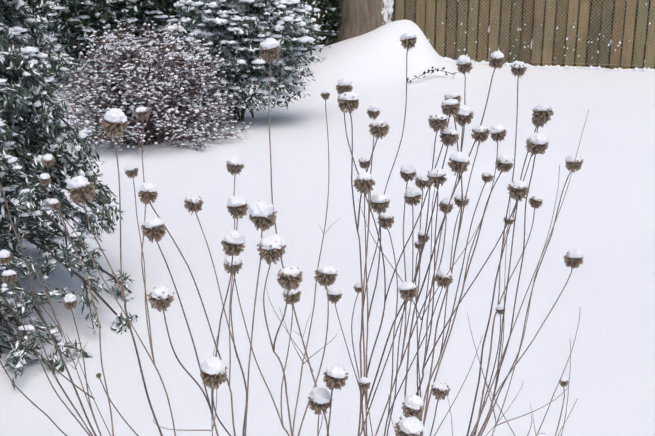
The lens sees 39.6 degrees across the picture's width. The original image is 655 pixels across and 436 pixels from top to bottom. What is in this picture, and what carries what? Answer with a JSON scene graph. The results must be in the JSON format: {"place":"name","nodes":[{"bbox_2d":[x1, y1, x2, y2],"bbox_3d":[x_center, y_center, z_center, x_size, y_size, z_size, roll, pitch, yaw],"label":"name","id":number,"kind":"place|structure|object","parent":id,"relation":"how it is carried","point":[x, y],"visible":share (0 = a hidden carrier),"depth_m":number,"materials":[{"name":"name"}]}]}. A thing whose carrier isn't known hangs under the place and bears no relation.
{"place":"outdoors","nodes":[
{"label":"outdoors","id":0,"kind":"place"},
{"bbox_2d":[0,0,654,435],"bbox_3d":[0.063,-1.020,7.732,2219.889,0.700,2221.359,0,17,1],"label":"snow ground","id":1,"kind":"structure","parent":0,"point":[606,222],"depth_m":4.51,"materials":[{"name":"snow"}]},
{"bbox_2d":[0,0,137,390],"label":"shrub","id":2,"kind":"object","parent":1,"relation":"on","point":[28,85],"visible":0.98,"depth_m":3.71,"materials":[{"name":"green plant"}]},
{"bbox_2d":[3,0,193,85],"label":"evergreen","id":3,"kind":"object","parent":1,"relation":"on","point":[82,16],"visible":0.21,"depth_m":9.65,"materials":[{"name":"green plant"}]},
{"bbox_2d":[36,0,173,47],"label":"evergreen","id":4,"kind":"object","parent":1,"relation":"on","point":[53,24],"visible":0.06,"depth_m":12.31,"materials":[{"name":"green plant"}]},
{"bbox_2d":[53,19,257,154],"bbox_3d":[-1.408,-1.046,7.366,1.644,1.092,1.481,-12,21,-34],"label":"twiggy shrub","id":5,"kind":"object","parent":1,"relation":"on","point":[163,89],"visible":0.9,"depth_m":7.11,"materials":[{"name":"plant"}]},
{"bbox_2d":[98,0,319,75],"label":"evergreen","id":6,"kind":"object","parent":1,"relation":"on","point":[312,3],"visible":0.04,"depth_m":10.18,"materials":[{"name":"green plant"}]},
{"bbox_2d":[162,0,330,120],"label":"evergreen","id":7,"kind":"object","parent":1,"relation":"on","point":[223,37],"visible":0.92,"depth_m":7.79,"materials":[{"name":"green plant"}]},
{"bbox_2d":[0,50,588,435],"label":"plant stems","id":8,"kind":"object","parent":1,"relation":"on","point":[212,405],"visible":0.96,"depth_m":1.53,"materials":[{"name":"plant"}]},
{"bbox_2d":[1,269,16,285],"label":"seed head","id":9,"kind":"object","parent":8,"relation":"on","point":[7,279],"visible":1,"depth_m":1.57},
{"bbox_2d":[41,156,55,167],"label":"seed head","id":10,"kind":"object","parent":8,"relation":"on","point":[47,163],"visible":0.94,"depth_m":1.73},
{"bbox_2d":[62,297,77,310],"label":"seed head","id":11,"kind":"object","parent":8,"relation":"on","point":[69,305],"visible":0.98,"depth_m":1.57},
{"bbox_2d":[63,293,76,302],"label":"snow cap","id":12,"kind":"object","parent":11,"relation":"on","point":[69,297],"visible":1,"depth_m":1.57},
{"bbox_2d":[66,179,95,204],"bbox_3d":[-0.338,-0.035,1.248,0.041,0.034,0.040,-14,22,-38],"label":"seed head","id":13,"kind":"object","parent":8,"relation":"on","point":[82,193],"visible":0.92,"depth_m":1.24},
{"bbox_2d":[66,176,89,188],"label":"snow cap","id":14,"kind":"object","parent":13,"relation":"on","point":[77,182],"visible":1,"depth_m":1.23,"materials":[{"name":"snow"}]},
{"bbox_2d":[101,118,127,138],"bbox_3d":[-0.300,-0.129,1.283,0.039,0.037,0.040,8,19,24],"label":"seed head","id":15,"kind":"object","parent":8,"relation":"on","point":[112,128],"visible":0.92,"depth_m":1.27},
{"bbox_2d":[104,108,126,122],"bbox_3d":[-0.298,-0.145,1.276,0.032,0.019,0.034,-9,24,-43],"label":"snow cap","id":16,"kind":"object","parent":15,"relation":"on","point":[114,115],"visible":1,"depth_m":1.27,"materials":[{"name":"snow"}]},
{"bbox_2d":[124,168,137,178],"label":"seed head","id":17,"kind":"object","parent":8,"relation":"on","point":[132,173],"visible":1,"depth_m":1.70},
{"bbox_2d":[134,107,150,120],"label":"seed head","id":18,"kind":"object","parent":8,"relation":"on","point":[142,116],"visible":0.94,"depth_m":1.63},
{"bbox_2d":[138,187,157,204],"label":"seed head","id":19,"kind":"object","parent":8,"relation":"on","point":[147,197],"visible":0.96,"depth_m":1.44},
{"bbox_2d":[140,182,156,191],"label":"snow cap","id":20,"kind":"object","parent":19,"relation":"on","point":[148,186],"visible":1,"depth_m":1.43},
{"bbox_2d":[141,222,165,242],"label":"seed head","id":21,"kind":"object","parent":8,"relation":"on","point":[157,233],"visible":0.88,"depth_m":1.32},
{"bbox_2d":[143,216,164,228],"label":"snow cap","id":22,"kind":"object","parent":21,"relation":"on","point":[156,221],"visible":1,"depth_m":1.32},
{"bbox_2d":[147,287,174,311],"bbox_3d":[-0.226,0.112,1.239,0.038,0.036,0.038,-14,27,-20],"label":"seed head","id":23,"kind":"object","parent":8,"relation":"on","point":[161,304],"visible":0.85,"depth_m":1.23},
{"bbox_2d":[151,285,172,299],"bbox_3d":[-0.225,0.099,1.234,0.032,0.012,0.033,3,25,5],"label":"snow cap","id":24,"kind":"object","parent":23,"relation":"on","point":[157,291],"visible":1,"depth_m":1.23,"materials":[{"name":"snow"}]},
{"bbox_2d":[184,196,203,215],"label":"seed head","id":25,"kind":"object","parent":8,"relation":"on","point":[192,206],"visible":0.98,"depth_m":1.46},
{"bbox_2d":[185,194,200,203],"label":"snow cap","id":26,"kind":"object","parent":25,"relation":"on","point":[194,198],"visible":1,"depth_m":1.46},
{"bbox_2d":[200,367,227,389],"bbox_3d":[-0.143,0.200,1.148,0.037,0.035,0.037,-11,28,-18],"label":"seed head","id":27,"kind":"object","parent":8,"relation":"on","point":[208,380],"visible":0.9,"depth_m":1.14},
{"bbox_2d":[200,356,225,374],"bbox_3d":[-0.143,0.184,1.143,0.033,0.017,0.031,4,18,-24],"label":"snow cap","id":28,"kind":"object","parent":27,"relation":"on","point":[213,365],"visible":1,"depth_m":1.14,"materials":[{"name":"snow"}]},
{"bbox_2d":[223,260,242,275],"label":"seed head","id":29,"kind":"object","parent":8,"relation":"on","point":[235,268],"visible":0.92,"depth_m":1.44},
{"bbox_2d":[224,255,240,265],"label":"snow cap","id":30,"kind":"object","parent":29,"relation":"on","point":[228,259],"visible":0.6,"depth_m":1.44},
{"bbox_2d":[221,240,245,255],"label":"seed head","id":31,"kind":"object","parent":8,"relation":"on","point":[235,249],"visible":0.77,"depth_m":1.32},
{"bbox_2d":[223,230,245,243],"bbox_3d":[-0.134,0.026,1.324,0.034,0.017,0.036,12,14,2],"label":"snow cap","id":32,"kind":"object","parent":31,"relation":"on","point":[234,237],"visible":1,"depth_m":1.31,"materials":[{"name":"snow"}]},
{"bbox_2d":[226,161,243,174],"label":"seed head","id":33,"kind":"object","parent":8,"relation":"on","point":[232,169],"visible":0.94,"depth_m":1.51},
{"bbox_2d":[228,156,243,165],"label":"snow cap","id":34,"kind":"object","parent":33,"relation":"on","point":[235,160],"visible":1,"depth_m":1.51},
{"bbox_2d":[227,203,248,219],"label":"seed head","id":35,"kind":"object","parent":8,"relation":"on","point":[240,211],"visible":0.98,"depth_m":1.41},
{"bbox_2d":[227,195,246,206],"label":"snow cap","id":36,"kind":"object","parent":35,"relation":"on","point":[236,200],"visible":1,"depth_m":1.41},
{"bbox_2d":[249,209,276,231],"bbox_3d":[-0.089,0.001,1.245,0.040,0.038,0.040,-8,18,-33],"label":"seed head","id":37,"kind":"object","parent":8,"relation":"on","point":[263,223],"visible":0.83,"depth_m":1.24},
{"bbox_2d":[247,199,273,217],"bbox_3d":[-0.090,-0.016,1.237,0.037,0.020,0.040,15,28,23],"label":"snow cap","id":38,"kind":"object","parent":37,"relation":"on","point":[260,207],"visible":1,"depth_m":1.23,"materials":[{"name":"snow"}]},
{"bbox_2d":[259,45,280,63],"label":"seed head","id":39,"kind":"object","parent":8,"relation":"on","point":[272,54],"visible":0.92,"depth_m":1.41},
{"bbox_2d":[259,38,279,49],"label":"snow cap","id":40,"kind":"object","parent":39,"relation":"on","point":[269,43],"visible":1,"depth_m":1.41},
{"bbox_2d":[256,241,286,264],"bbox_3d":[-0.075,0.046,1.230,0.041,0.039,0.041,-6,20,-18],"label":"seed head","id":41,"kind":"object","parent":8,"relation":"on","point":[268,256],"visible":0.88,"depth_m":1.22},
{"bbox_2d":[259,234,285,249],"bbox_3d":[-0.074,0.030,1.225,0.038,0.016,0.038,-20,29,-35],"label":"snow cap","id":42,"kind":"object","parent":41,"relation":"on","point":[266,241],"visible":1,"depth_m":1.22,"materials":[{"name":"snow"}]},
{"bbox_2d":[276,267,302,291],"bbox_3d":[-0.051,0.080,1.212,0.038,0.033,0.041,-16,31,-40],"label":"seed head","id":43,"kind":"object","parent":8,"relation":"on","point":[290,282],"visible":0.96,"depth_m":1.20},
{"bbox_2d":[279,266,299,276],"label":"snow cap","id":44,"kind":"object","parent":43,"relation":"on","point":[293,271],"visible":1,"depth_m":1.20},
{"bbox_2d":[283,291,300,305],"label":"seed head","id":45,"kind":"object","parent":8,"relation":"on","point":[293,299],"visible":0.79,"depth_m":1.46},
{"bbox_2d":[307,397,332,414],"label":"seed head","id":46,"kind":"object","parent":8,"relation":"attached to","point":[316,407],"visible":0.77,"depth_m":1.22},
{"bbox_2d":[309,387,330,403],"bbox_3d":[-0.009,0.237,1.228,0.030,0.016,0.033,4,19,-24],"label":"snow cap","id":47,"kind":"object","parent":46,"relation":"on","point":[319,395],"visible":1,"depth_m":1.22,"materials":[{"name":"snow"}]},
{"bbox_2d":[313,270,337,289],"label":"seed head","id":48,"kind":"object","parent":8,"relation":"on","point":[325,279],"visible":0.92,"depth_m":1.33},
{"bbox_2d":[318,265,337,273],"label":"snow cap","id":49,"kind":"object","parent":48,"relation":"on","point":[326,268],"visible":1,"depth_m":1.33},
{"bbox_2d":[326,292,341,303],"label":"seed head","id":50,"kind":"object","parent":8,"relation":"on","point":[334,298],"visible":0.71,"depth_m":1.56},
{"bbox_2d":[328,286,341,294],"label":"snow cap","id":51,"kind":"object","parent":50,"relation":"on","point":[334,290],"visible":0.96,"depth_m":1.55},
{"bbox_2d":[323,369,348,389],"bbox_3d":[0.011,0.214,1.204,0.035,0.031,0.039,2,21,-1],"label":"seed head","id":52,"kind":"object","parent":8,"relation":"on","point":[335,383],"visible":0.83,"depth_m":1.20},
{"bbox_2d":[326,365,346,377],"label":"snow cap","id":53,"kind":"object","parent":52,"relation":"on","point":[334,371],"visible":1,"depth_m":1.19,"materials":[{"name":"snow"}]},
{"bbox_2d":[336,82,352,93],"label":"seed head","id":54,"kind":"object","parent":8,"relation":"on","point":[343,89],"visible":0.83,"depth_m":1.56},
{"bbox_2d":[338,78,351,85],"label":"snow cap","id":55,"kind":"object","parent":54,"relation":"on","point":[341,82],"visible":1,"depth_m":1.56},
{"bbox_2d":[337,94,358,113],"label":"seed head","id":56,"kind":"object","parent":8,"relation":"on","point":[350,106],"visible":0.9,"depth_m":1.40},
{"bbox_2d":[338,92,359,99],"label":"snow cap","id":57,"kind":"object","parent":56,"relation":"on","point":[349,95],"visible":1,"depth_m":1.40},
{"bbox_2d":[352,178,374,194],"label":"seed head","id":58,"kind":"object","parent":8,"relation":"on","point":[364,186],"visible":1,"depth_m":1.40},
{"bbox_2d":[356,172,374,180],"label":"snow cap","id":59,"kind":"object","parent":58,"relation":"on","point":[367,176],"visible":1,"depth_m":1.40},
{"bbox_2d":[367,108,379,118],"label":"seed head","id":60,"kind":"object","parent":8,"relation":"on","point":[372,114],"visible":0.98,"depth_m":1.78},
{"bbox_2d":[368,122,389,138],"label":"seed head","id":61,"kind":"object","parent":8,"relation":"on","point":[378,131],"visible":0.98,"depth_m":1.44},
{"bbox_2d":[369,119,386,126],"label":"snow cap","id":62,"kind":"object","parent":61,"relation":"on","point":[376,122],"visible":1,"depth_m":1.44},
{"bbox_2d":[369,199,389,213],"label":"seed head","id":63,"kind":"object","parent":8,"relation":"on","point":[378,207],"visible":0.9,"depth_m":1.44},
{"bbox_2d":[370,193,388,202],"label":"snow cap","id":64,"kind":"object","parent":63,"relation":"on","point":[378,197],"visible":1,"depth_m":1.43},
{"bbox_2d":[375,216,393,228],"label":"seed head","id":65,"kind":"object","parent":8,"relation":"on","point":[386,223],"visible":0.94,"depth_m":1.49},
{"bbox_2d":[399,37,416,49],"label":"seed head","id":66,"kind":"object","parent":8,"relation":"on","point":[408,43],"visible":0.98,"depth_m":1.58},
{"bbox_2d":[400,31,416,39],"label":"snow cap","id":67,"kind":"object","parent":66,"relation":"on","point":[409,35],"visible":1,"depth_m":1.58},
{"bbox_2d":[399,283,417,300],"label":"seed head","id":68,"kind":"object","parent":8,"relation":"on","point":[410,294],"visible":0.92,"depth_m":1.44},
{"bbox_2d":[397,282,415,289],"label":"snow cap","id":69,"kind":"object","parent":68,"relation":"on","point":[406,285],"visible":1,"depth_m":1.44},
{"bbox_2d":[394,416,422,435],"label":"seed head","id":70,"kind":"object","parent":8,"relation":"on","point":[398,431],"visible":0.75,"depth_m":1.08},
{"bbox_2d":[398,416,423,434],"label":"snow cap","id":71,"kind":"object","parent":70,"relation":"on","point":[412,425],"visible":1,"depth_m":1.07,"materials":[{"name":"snow"}]},
{"bbox_2d":[400,169,416,181],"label":"seed head","id":72,"kind":"object","parent":8,"relation":"on","point":[406,176],"visible":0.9,"depth_m":1.56},
{"bbox_2d":[401,163,415,173],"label":"snow cap","id":73,"kind":"object","parent":72,"relation":"on","point":[407,168],"visible":1,"depth_m":1.55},
{"bbox_2d":[401,402,423,418],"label":"seed head","id":74,"kind":"object","parent":8,"relation":"on","point":[410,412],"visible":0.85,"depth_m":1.26},
{"bbox_2d":[404,394,423,409],"bbox_3d":[0.120,0.254,1.265,0.028,0.015,0.029,-10,29,-43],"label":"snow cap","id":75,"kind":"object","parent":74,"relation":"on","point":[415,401],"visible":1,"depth_m":1.26,"materials":[{"name":"snow"}]},
{"bbox_2d":[404,193,420,206],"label":"seed head","id":76,"kind":"object","parent":8,"relation":"on","point":[414,200],"visible":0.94,"depth_m":1.54},
{"bbox_2d":[405,186,420,196],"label":"snow cap","id":77,"kind":"object","parent":76,"relation":"on","point":[413,191],"visible":1,"depth_m":1.53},
{"bbox_2d":[414,177,428,190],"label":"seed head","id":78,"kind":"object","parent":8,"relation":"on","point":[421,184],"visible":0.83,"depth_m":1.61},
{"bbox_2d":[427,170,446,187],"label":"seed head","id":79,"kind":"object","parent":8,"relation":"on","point":[442,179],"visible":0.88,"depth_m":1.44},
{"bbox_2d":[427,168,445,176],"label":"snow cap","id":80,"kind":"object","parent":79,"relation":"on","point":[439,173],"visible":1,"depth_m":1.44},
{"bbox_2d":[428,115,448,131],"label":"seed head","id":81,"kind":"object","parent":8,"relation":"on","point":[437,125],"visible":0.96,"depth_m":1.45},
{"bbox_2d":[429,113,446,119],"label":"snow cap","id":82,"kind":"object","parent":81,"relation":"on","point":[439,115],"visible":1,"depth_m":1.45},
{"bbox_2d":[431,383,449,399],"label":"seed head","id":83,"kind":"object","parent":8,"relation":"on","point":[438,393],"visible":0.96,"depth_m":1.33},
{"bbox_2d":[432,380,447,390],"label":"snow cap","id":84,"kind":"object","parent":83,"relation":"on","point":[439,385],"visible":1,"depth_m":1.33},
{"bbox_2d":[435,275,452,288],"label":"seed head","id":85,"kind":"object","parent":8,"relation":"on","point":[446,282],"visible":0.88,"depth_m":1.48},
{"bbox_2d":[437,268,451,277],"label":"snow cap","id":86,"kind":"object","parent":85,"relation":"on","point":[443,272],"visible":1,"depth_m":1.47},
{"bbox_2d":[438,202,453,213],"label":"seed head","id":87,"kind":"object","parent":8,"relation":"on","point":[443,207],"visible":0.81,"depth_m":1.60},
{"bbox_2d":[439,132,458,146],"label":"seed head","id":88,"kind":"object","parent":8,"relation":"on","point":[448,139],"visible":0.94,"depth_m":1.48},
{"bbox_2d":[440,127,457,134],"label":"snow cap","id":89,"kind":"object","parent":88,"relation":"on","point":[448,130],"visible":0.94,"depth_m":1.47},
{"bbox_2d":[441,102,459,117],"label":"seed head","id":90,"kind":"object","parent":8,"relation":"on","point":[450,110],"visible":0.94,"depth_m":1.46},
{"bbox_2d":[441,98,458,104],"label":"snow cap","id":91,"kind":"object","parent":90,"relation":"on","point":[449,101],"visible":1,"depth_m":1.46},
{"bbox_2d":[447,158,469,175],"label":"seed head","id":92,"kind":"object","parent":8,"relation":"on","point":[456,166],"visible":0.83,"depth_m":1.37},
{"bbox_2d":[450,151,469,161],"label":"snow cap","id":93,"kind":"object","parent":92,"relation":"on","point":[460,156],"visible":1,"depth_m":1.36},
{"bbox_2d":[454,111,473,126],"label":"seed head","id":94,"kind":"object","parent":8,"relation":"on","point":[461,120],"visible":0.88,"depth_m":1.52},
{"bbox_2d":[457,105,471,115],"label":"snow cap","id":95,"kind":"object","parent":94,"relation":"on","point":[464,110],"visible":0.85,"depth_m":1.52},
{"bbox_2d":[456,62,472,73],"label":"seed head","id":96,"kind":"object","parent":8,"relation":"on","point":[465,68],"visible":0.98,"depth_m":1.60},
{"bbox_2d":[456,55,470,64],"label":"snow cap","id":97,"kind":"object","parent":96,"relation":"on","point":[463,59],"visible":1,"depth_m":1.59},
{"bbox_2d":[471,129,489,144],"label":"seed head","id":98,"kind":"object","parent":8,"relation":"on","point":[480,136],"visible":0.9,"depth_m":1.53},
{"bbox_2d":[488,56,505,69],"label":"seed head","id":99,"kind":"object","parent":8,"relation":"on","point":[494,62],"visible":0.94,"depth_m":1.60},
{"bbox_2d":[490,130,506,142],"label":"seed head","id":100,"kind":"object","parent":8,"relation":"on","point":[499,136],"visible":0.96,"depth_m":1.61},
{"bbox_2d":[489,124,504,133],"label":"snow cap","id":101,"kind":"object","parent":100,"relation":"on","point":[495,128],"visible":0.96,"depth_m":1.61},
{"bbox_2d":[495,160,513,173],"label":"seed head","id":102,"kind":"object","parent":8,"relation":"on","point":[503,167],"visible":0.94,"depth_m":1.55},
{"bbox_2d":[497,154,512,163],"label":"snow cap","id":103,"kind":"object","parent":102,"relation":"on","point":[502,158],"visible":1,"depth_m":1.54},
{"bbox_2d":[507,182,528,201],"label":"seed head","id":104,"kind":"object","parent":8,"relation":"on","point":[518,194],"visible":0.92,"depth_m":1.40},
{"bbox_2d":[511,180,527,188],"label":"snow cap","id":105,"kind":"object","parent":104,"relation":"on","point":[520,184],"visible":1,"depth_m":1.40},
{"bbox_2d":[510,64,526,76],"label":"seed head","id":106,"kind":"object","parent":8,"relation":"on","point":[519,71],"visible":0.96,"depth_m":1.61},
{"bbox_2d":[528,197,542,208],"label":"seed head","id":107,"kind":"object","parent":8,"relation":"on","point":[534,203],"visible":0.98,"depth_m":1.67},
{"bbox_2d":[525,138,548,156],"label":"seed head","id":108,"kind":"object","parent":8,"relation":"on","point":[534,149],"visible":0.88,"depth_m":1.41},
{"bbox_2d":[528,131,547,144],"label":"snow cap","id":109,"kind":"object","parent":108,"relation":"on","point":[539,137],"visible":1,"depth_m":1.40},
{"bbox_2d":[531,108,553,124],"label":"seed head","id":110,"kind":"object","parent":8,"relation":"on","point":[540,116],"visible":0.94,"depth_m":1.42},
{"bbox_2d":[533,104,551,110],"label":"snow cap","id":111,"kind":"object","parent":110,"relation":"on","point":[544,107],"visible":1,"depth_m":1.41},
{"bbox_2d":[564,255,583,268],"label":"seed head","id":112,"kind":"object","parent":8,"relation":"on","point":[573,262],"visible":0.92,"depth_m":1.40},
{"bbox_2d":[567,248,583,257],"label":"snow cap","id":113,"kind":"object","parent":112,"relation":"on","point":[575,253],"visible":1,"depth_m":1.39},
{"bbox_2d":[565,156,583,172],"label":"seed head","id":114,"kind":"object","parent":8,"relation":"on","point":[577,165],"visible":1,"depth_m":1.51},
{"bbox_2d":[565,154,581,162],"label":"snow cap","id":115,"kind":"object","parent":114,"relation":"on","point":[571,157],"visible":0.98,"depth_m":1.51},
{"bbox_2d":[292,349,306,434],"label":"bee balm stems","id":116,"kind":"object","parent":1,"relation":"on","point":[298,394],"visible":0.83,"depth_m":1.86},
{"bbox_2d":[315,0,345,46],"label":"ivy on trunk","id":117,"kind":"object","parent":1,"relation":"on","point":[330,34],"visible":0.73,"depth_m":11.70,"materials":[{"name":"green plant"}]},
{"bbox_2d":[61,0,654,68],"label":"board fence","id":118,"kind":"object","parent":1,"relation":"on","point":[509,8],"depth_m":11.66,"materials":[{"name":"brown wood"}]},
{"bbox_2d":[331,0,389,42],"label":"tree trunk","id":119,"kind":"object","parent":1,"relation":"on","point":[361,17],"visible":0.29,"depth_m":11.61,"materials":[{"name":"brown plant"}]},
{"bbox_2d":[331,0,393,30],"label":"snow","id":120,"kind":"structure","parent":119,"relation":"on","point":[390,8],"depth_m":11.76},
{"bbox_2d":[69,0,654,66],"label":"chain link fence","id":121,"kind":"object","parent":1,"relation":"on","point":[531,28],"visible":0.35,"depth_m":11.60,"materials":[{"name":"silver metal"}]},
{"bbox_2d":[407,67,456,82],"bbox_3d":[1.164,-1.622,10.263,0.702,0.167,0.147,-11,20,-33],"label":"twig","id":122,"kind":"object","parent":1,"relation":"on","point":[432,70],"visible":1,"depth_m":10.23,"materials":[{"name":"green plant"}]},
{"bbox_2d":[63,0,654,71],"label":"snow","id":123,"kind":"structure","parent":0,"point":[636,69],"depth_m":11.57,"materials":[{"name":"snow"}]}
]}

